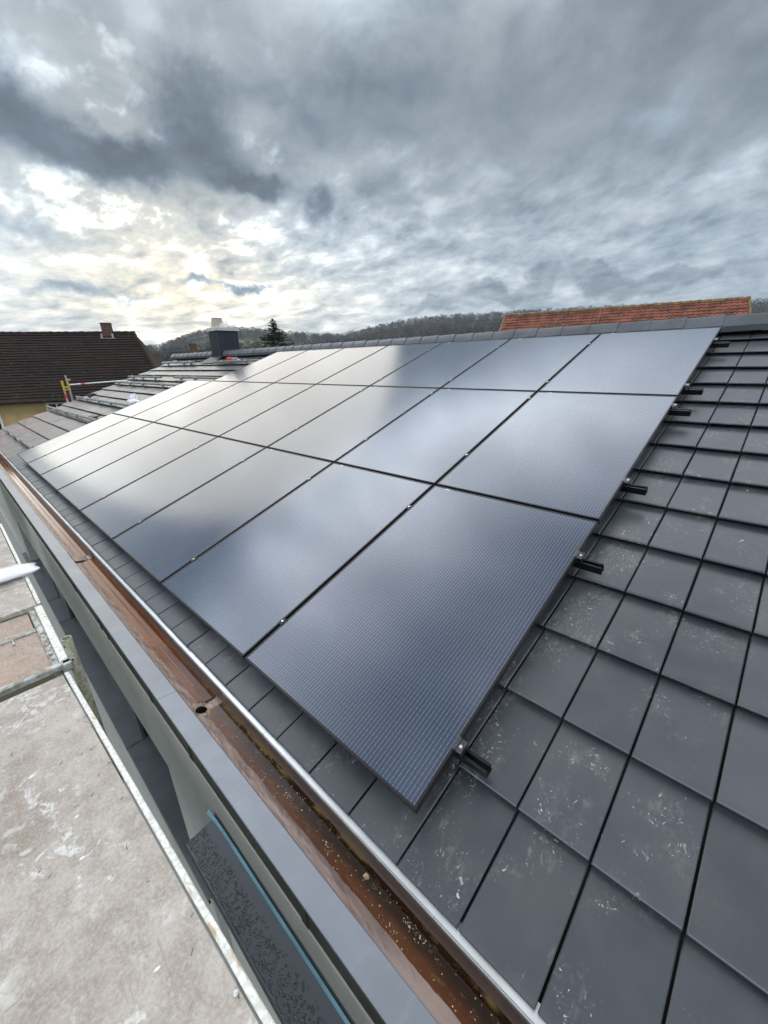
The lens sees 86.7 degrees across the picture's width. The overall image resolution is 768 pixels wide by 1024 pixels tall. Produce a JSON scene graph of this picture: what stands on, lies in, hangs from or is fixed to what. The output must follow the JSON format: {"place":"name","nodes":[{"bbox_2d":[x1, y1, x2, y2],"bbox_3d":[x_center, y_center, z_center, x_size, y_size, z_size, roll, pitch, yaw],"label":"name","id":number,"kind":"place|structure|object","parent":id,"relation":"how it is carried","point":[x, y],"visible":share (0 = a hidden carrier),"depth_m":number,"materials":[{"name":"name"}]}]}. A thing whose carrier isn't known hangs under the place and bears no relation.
{"place":"outdoors","nodes":[
{"label":"outdoors","id":0,"kind":"place"},
{"bbox_2d":[0,524,29,591],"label":"scaffold deck","id":1,"kind":"structure","parent":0,"point":[6,558],"depth_m":3.50,"materials":[{"name":"grey metal"}]},
{"bbox_2d":[0,562,39,583],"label":"plastic bag","id":2,"kind":"object","parent":1,"relation":"on","point":[11,572],"visible":1,"depth_m":3.21,"materials":[{"name":"white plastic"}]},
{"bbox_2d":[0,527,74,702],"bbox_3d":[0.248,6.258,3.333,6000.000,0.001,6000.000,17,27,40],"label":"ground","id":3,"kind":"structure","parent":0,"point":[26,688],"depth_m":9.72,"materials":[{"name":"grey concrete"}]},
{"bbox_2d":[0,635,124,784],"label":"scaffold","id":4,"kind":"object","parent":3,"relation":"on","point":[72,661],"visible":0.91,"depth_m":2.24,"materials":[{"name":"grey metal"}]},
{"bbox_2d":[0,605,71,687],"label":"plywood hatch","id":5,"kind":"object","parent":4,"relation":"attached to","point":[27,649],"visible":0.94,"depth_m":2.43,"materials":[{"name":"brown wood"}]},
{"bbox_2d":[0,582,40,621],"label":"scaffold deck","id":6,"kind":"structure","parent":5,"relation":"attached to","point":[16,601],"depth_m":2.87,"materials":[{"name":"white metal"}]},
{"bbox_2d":[0,671,275,1023],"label":"scaffold deck","id":7,"kind":"structure","parent":4,"relation":"attached to","point":[100,922],"depth_m":1.25,"materials":[{"name":"silver metal"}]},
{"bbox_2d":[61,375,125,402],"bbox_3d":[-8.957,-1.213,14.198,0.090,6.817,2.188,17,27,40],"label":"guardrail","id":8,"kind":"object","parent":3,"relation":"on","point":[68,387],"visible":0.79,"depth_m":12.51,"materials":[{"name":"metal"}]},
{"bbox_2d":[154,354,170,364],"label":"distant house","id":9,"kind":"structure","parent":3,"relation":"on","point":[159,357],"depth_m":38.45,"materials":[{"name":"brown paint"}]},
{"bbox_2d":[172,343,210,360],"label":"distant house","id":10,"kind":"structure","parent":3,"relation":"on","point":[193,347],"depth_m":39.50,"materials":[{"name":"brown tile"}]},
{"bbox_2d":[255,319,294,347],"bbox_3d":[-8.198,-9.455,31.497,9.884,10.043,9.991,17,27,40],"label":"spruce tree","id":11,"kind":"object","parent":3,"relation":"on","point":[272,339],"visible":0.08,"depth_m":30.09,"materials":[{"name":"green plant"}]},
{"bbox_2d":[0,312,767,1023],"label":"tiled house","id":12,"kind":"structure","parent":3,"relation":"on","point":[592,848],"depth_m":1.58,"materials":[{"name":"tile"}]},
{"bbox_2d":[3,427,32,447],"bbox_3d":[-8.120,-1.658,9.004,4.230,0.112,0.115,17,46,40],"label":"bare rail","id":13,"kind":"object","parent":12,"relation":"on","point":[19,439],"visible":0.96,"depth_m":8.85,"materials":[{"name":"metal"}]},
{"bbox_2d":[40,560,59,596],"bbox_3d":[-4.878,0.729,6.039,0.956,0.734,0.262,17,27,40],"label":"window","id":14,"kind":"structure","parent":12,"relation":"in","point":[47,574],"depth_m":5.94,"materials":[{"name":"grey glass"}]},
{"bbox_2d":[55,584,75,618],"bbox_3d":[-4.180,0.942,5.421,0.570,0.734,0.262,17,27,40],"label":"window","id":15,"kind":"structure","parent":12,"relation":"in","point":[65,604],"depth_m":5.29,"materials":[{"name":"grey glass"}]},
{"bbox_2d":[46,405,95,420],"bbox_3d":[-7.756,-2.445,9.993,5.330,0.112,0.115,17,46,40],"label":"bare rail","id":16,"kind":"object","parent":12,"relation":"on","point":[76,415],"visible":0.93,"depth_m":9.67,"materials":[{"name":"metal"}]},
{"bbox_2d":[89,414,105,418],"bbox_3d":[-6.158,-2.052,8.768,0.642,0.070,0.214,17,46,40],"label":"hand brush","id":17,"kind":"object","parent":12,"relation":"on","point":[93,416],"visible":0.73,"depth_m":8.71,"materials":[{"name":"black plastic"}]},
{"bbox_2d":[75,396,131,405],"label":"bare rail","id":18,"kind":"object","parent":12,"relation":"on","point":[104,401],"visible":0.97,"depth_m":9.99,"materials":[{"name":"metal"}]},
{"bbox_2d":[107,668,148,738],"bbox_3d":[-2.309,1.513,3.762,0.800,0.734,0.262,17,27,40],"label":"window","id":19,"kind":"structure","parent":12,"relation":"in","point":[140,728],"depth_m":3.65,"materials":[{"name":"black glass"}]},
{"bbox_2d":[127,393,139,403],"bbox_3d":[-5.592,-2.534,9.057,0.265,0.222,0.679,-13,23,-27],"label":"plastic bag","id":20,"kind":"object","parent":12,"relation":"on","point":[134,398],"visible":0.85,"depth_m":9.02,"materials":[{"name":"white plastic"}]},
{"bbox_2d":[128,375,161,379],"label":"bare rail","id":21,"kind":"object","parent":12,"relation":"on","point":[143,377],"visible":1,"depth_m":11.60,"materials":[{"name":"metal"}]},
{"bbox_2d":[113,381,178,387],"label":"bare rail","id":22,"kind":"object","parent":12,"relation":"on","point":[143,383],"visible":0.95,"depth_m":10.68,"materials":[{"name":"metal"}]},
{"bbox_2d":[162,361,194,365],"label":"bare rail","id":23,"kind":"object","parent":12,"relation":"on","point":[183,363],"visible":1,"depth_m":12.30,"materials":[{"name":"metal"}]},
{"bbox_2d":[173,376,219,380],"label":"bare rail","id":24,"kind":"object","parent":12,"relation":"on","point":[181,378],"visible":0.94,"depth_m":9.63,"materials":[{"name":"metal"}]},
{"bbox_2d":[219,320,235,326],"bbox_3d":[-4.348,-5.227,11.302,0.204,0.190,0.498,17,27,40],"label":"plastic film","id":25,"kind":"object","parent":12,"relation":"on","point":[225,324],"visible":0.81,"depth_m":11.23,"materials":[{"name":"white plastic"}]},
{"bbox_2d":[226,357,240,359],"bbox_3d":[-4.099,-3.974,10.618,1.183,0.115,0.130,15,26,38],"label":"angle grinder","id":26,"kind":"object","parent":12,"relation":"on","point":[232,358],"visible":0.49,"depth_m":10.38,"materials":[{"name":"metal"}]},
{"bbox_2d":[214,359,259,364],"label":"bare rail","id":27,"kind":"object","parent":12,"relation":"on","point":[244,360],"visible":0.94,"depth_m":9.97,"materials":[{"name":"metal"}]},
{"bbox_2d":[31,446,491,778],"bbox_3d":[-2.963,-0.179,4.588,9.407,0.151,0.326,17,46,40],"label":"mounting rail","id":28,"kind":"object","parent":12,"relation":"attached to","point":[466,755],"visible":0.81,"depth_m":1.51,"materials":[{"name":"black metal"}]},
{"bbox_2d":[17,413,129,462],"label":"solar panel","id":29,"kind":"object","parent":28,"relation":"attached to","point":[60,441],"visible":0.89,"depth_m":7.37,"materials":[{"name":"black glass"}]},
{"bbox_2d":[27,417,152,474],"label":"solar panel","id":30,"kind":"object","parent":28,"relation":"attached to","point":[64,455],"visible":0.87,"depth_m":6.62,"materials":[{"name":"black glass"}]},
{"bbox_2d":[40,423,179,489],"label":"solar panel","id":31,"kind":"object","parent":28,"relation":"attached to","point":[67,473],"visible":0.95,"depth_m":5.87,"materials":[{"name":"black glass"}]},
{"bbox_2d":[57,429,216,510],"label":"solar panel","id":32,"kind":"object","parent":28,"relation":"attached to","point":[92,488],"visible":0.88,"depth_m":5.11,"materials":[{"name":"black glass"}]},
{"bbox_2d":[80,437,264,541],"bbox_3d":[-2.281,-0.353,4.448,1.134,0.035,1.722,17,46,40],"label":"solar panel","id":33,"kind":"object","parent":28,"relation":"attached to","point":[120,511],"visible":0.91,"depth_m":4.35,"materials":[{"name":"black glass"}]},
{"bbox_2d":[112,448,332,585],"bbox_3d":[-1.439,-0.096,3.702,1.134,0.035,1.722,17,46,40],"label":"solar panel","id":34,"kind":"object","parent":28,"relation":"attached to","point":[162,545],"visible":0.92,"depth_m":3.58,"materials":[{"name":"black glass"}]},
{"bbox_2d":[161,463,432,659],"bbox_3d":[-0.597,0.162,2.956,1.134,0.035,1.722,17,46,40],"label":"solar panel","id":35,"kind":"object","parent":28,"relation":"attached to","point":[243,591],"visible":0.93,"depth_m":2.81,"materials":[{"name":"black glass"}]},
{"bbox_2d":[245,485,597,813],"bbox_3d":[0.245,0.419,2.210,1.134,0.035,1.722,17,46,40],"label":"solar panel","id":36,"kind":"object","parent":28,"relation":"attached to","point":[386,657],"visible":1,"depth_m":2.01,"materials":[{"name":"black glass"}]},
{"bbox_2d":[96,419,603,574],"bbox_3d":[-2.224,-0.821,5.200,9.407,0.151,0.326,17,46,40],"label":"mounting rail","id":37,"kind":"object","parent":12,"relation":"attached to","point":[582,562],"visible":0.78,"depth_m":2.12,"materials":[{"name":"black metal"}]},
{"bbox_2d":[134,403,647,494],"bbox_3d":[-1.738,-1.244,5.604,9.407,0.151,0.326,17,46,40],"label":"mounting rail","id":38,"kind":"object","parent":12,"relation":"attached to","point":[628,487],"visible":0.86,"depth_m":2.52,"materials":[{"name":"black metal"}]},
{"bbox_2d":[113,380,210,417],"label":"solar panel","id":39,"kind":"object","parent":38,"relation":"attached to","point":[156,399],"visible":0.88,"depth_m":8.30,"materials":[{"name":"black glass"}]},
{"bbox_2d":[132,381,238,422],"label":"solar panel","id":40,"kind":"object","parent":38,"relation":"attached to","point":[169,407],"visible":0.87,"depth_m":7.55,"materials":[{"name":"black glass"}]},
{"bbox_2d":[155,382,272,428],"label":"solar panel","id":41,"kind":"object","parent":38,"relation":"attached to","point":[195,412],"visible":0.85,"depth_m":6.79,"materials":[{"name":"black glass"}]},
{"bbox_2d":[183,383,314,436],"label":"solar panel","id":42,"kind":"object","parent":38,"relation":"attached to","point":[218,423],"visible":0.81,"depth_m":6.04,"materials":[{"name":"black glass"}]},
{"bbox_2d":[219,384,368,447],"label":"solar panel","id":43,"kind":"object","parent":38,"relation":"attached to","point":[269,427],"visible":0.81,"depth_m":5.28,"materials":[{"name":"black glass"}]},
{"bbox_2d":[268,386,438,462],"bbox_3d":[-0.324,-1.064,4.626,1.134,0.035,1.722,17,46,40],"label":"solar panel","id":44,"kind":"object","parent":38,"relation":"attached to","point":[337,432],"visible":0.83,"depth_m":4.53,"materials":[{"name":"black glass"}]},
{"bbox_2d":[336,388,535,485],"bbox_3d":[0.518,-0.807,3.880,1.134,0.035,1.722,17,46,40],"label":"solar panel","id":45,"kind":"object","parent":38,"relation":"attached to","point":[436,437],"visible":0.88,"depth_m":3.76,"materials":[{"name":"black glass"}]},
{"bbox_2d":[437,392,677,523],"bbox_3d":[1.360,-0.550,3.134,1.134,0.035,1.722,17,46,40],"label":"solar panel","id":46,"kind":"object","parent":38,"relation":"attached to","point":[577,454],"visible":0.93,"depth_m":2.99,"materials":[{"name":"black glass"}]},
{"bbox_2d":[180,383,691,415],"bbox_3d":[-1.021,-1.866,6.198,9.407,0.151,0.326,17,46,40],"label":"mounting rail","id":47,"kind":"object","parent":12,"relation":"attached to","point":[675,411],"visible":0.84,"depth_m":3.12,"materials":[{"name":"black metal"}]},
{"bbox_2d":[221,376,703,394],"bbox_3d":[-0.344,-1.960,6.037,8.253,0.151,0.326,17,46,40],"label":"mounting rail","id":48,"kind":"object","parent":12,"relation":"attached to","point":[692,391],"visible":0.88,"depth_m":3.33,"materials":[{"name":"black metal"}]},
{"bbox_2d":[213,350,306,381],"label":"solar panel","id":49,"kind":"object","parent":48,"relation":"attached to","point":[255,368],"visible":0.81,"depth_m":8.48,"materials":[{"name":"black glass"}]},
{"bbox_2d":[241,348,343,382],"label":"solar panel","id":50,"kind":"object","parent":48,"relation":"on","point":[282,370],"visible":0.73,"depth_m":7.73,"materials":[{"name":"black glass"}]},
{"bbox_2d":[275,346,386,384],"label":"solar panel","id":51,"kind":"object","parent":48,"relation":"on","point":[317,372],"visible":0.83,"depth_m":6.97,"materials":[{"name":"black glass"}]},
{"bbox_2d":[318,343,440,385],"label":"solar panel","id":52,"kind":"object","parent":48,"relation":"on","point":[370,370],"visible":0.88,"depth_m":6.22,"materials":[{"name":"black glass"}]},
{"bbox_2d":[371,339,510,388],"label":"solar panel","id":53,"kind":"object","parent":48,"relation":"on","point":[441,365],"visible":0.84,"depth_m":5.47,"materials":[{"name":"black glass"}]},
{"bbox_2d":[442,334,599,392],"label":"solar panel","id":54,"kind":"object","parent":48,"relation":"on","point":[527,364],"visible":0.9,"depth_m":4.71,"materials":[{"name":"black glass"}]},
{"bbox_2d":[539,327,721,398],"bbox_3d":[2.474,-1.518,4.058,1.134,0.035,1.722,17,46,40],"label":"solar panel","id":55,"kind":"object","parent":48,"relation":"attached to","point":[662,362],"visible":0.9,"depth_m":3.95,"materials":[{"name":"black glass"}]},
{"bbox_2d":[264,338,729,357],"bbox_3d":[0.379,-2.588,6.637,8.253,0.151,0.326,17,46,40],"label":"mounting rail","id":56,"kind":"object","parent":12,"relation":"attached to","point":[717,344],"visible":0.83,"depth_m":3.93,"materials":[{"name":"black metal"}]},
{"bbox_2d":[0,323,162,525],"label":"old house","id":57,"kind":"structure","parent":0,"point":[36,367],"depth_m":19.04,"materials":[{"name":"brown tile"}]},
{"bbox_2d":[0,415,4,429],"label":"window","id":58,"kind":"structure","parent":57,"relation":"in","point":[1,421],"depth_m":18.10,"materials":[{"name":"white paint"}]},
{"bbox_2d":[45,402,66,409],"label":"window","id":59,"kind":"structure","parent":57,"relation":"in","point":[54,404],"depth_m":18.50,"materials":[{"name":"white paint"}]},
{"bbox_2d":[87,393,96,397],"bbox_3d":[-8.132,-3.230,11.311,0.440,0.137,0.141,11,24,30],"label":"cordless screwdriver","id":60,"kind":"object","parent":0,"point":[89,395],"visible":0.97,"depth_m":11.29,"materials":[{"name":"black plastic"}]},
{"bbox_2d":[0,0,767,349],"label":"sky","id":61,"kind":"structure","parent":0,"point":[168,168],"materials":[{"name":"grey"}]},
{"bbox_2d":[155,308,767,359],"bbox_3d":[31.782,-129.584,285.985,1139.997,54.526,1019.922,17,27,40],"label":"hill","id":62,"kind":"structure","parent":0,"point":[205,340],"depth_m":472.09,"materials":[{"name":"green plant"}]},
{"bbox_2d":[146,298,767,361],"bbox_3d":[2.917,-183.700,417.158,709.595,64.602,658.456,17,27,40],"label":"forest","id":63,"kind":"object","parent":62,"relation":"on","point":[328,337],"visible":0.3,"depth_m":444.24,"materials":[{"name":"green wood"}]},
{"bbox_2d":[499,296,750,330],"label":"orange roofed house","id":64,"kind":"structure","parent":0,"point":[647,312],"depth_m":18.14,"materials":[{"name":"ceramic"}]}
]}

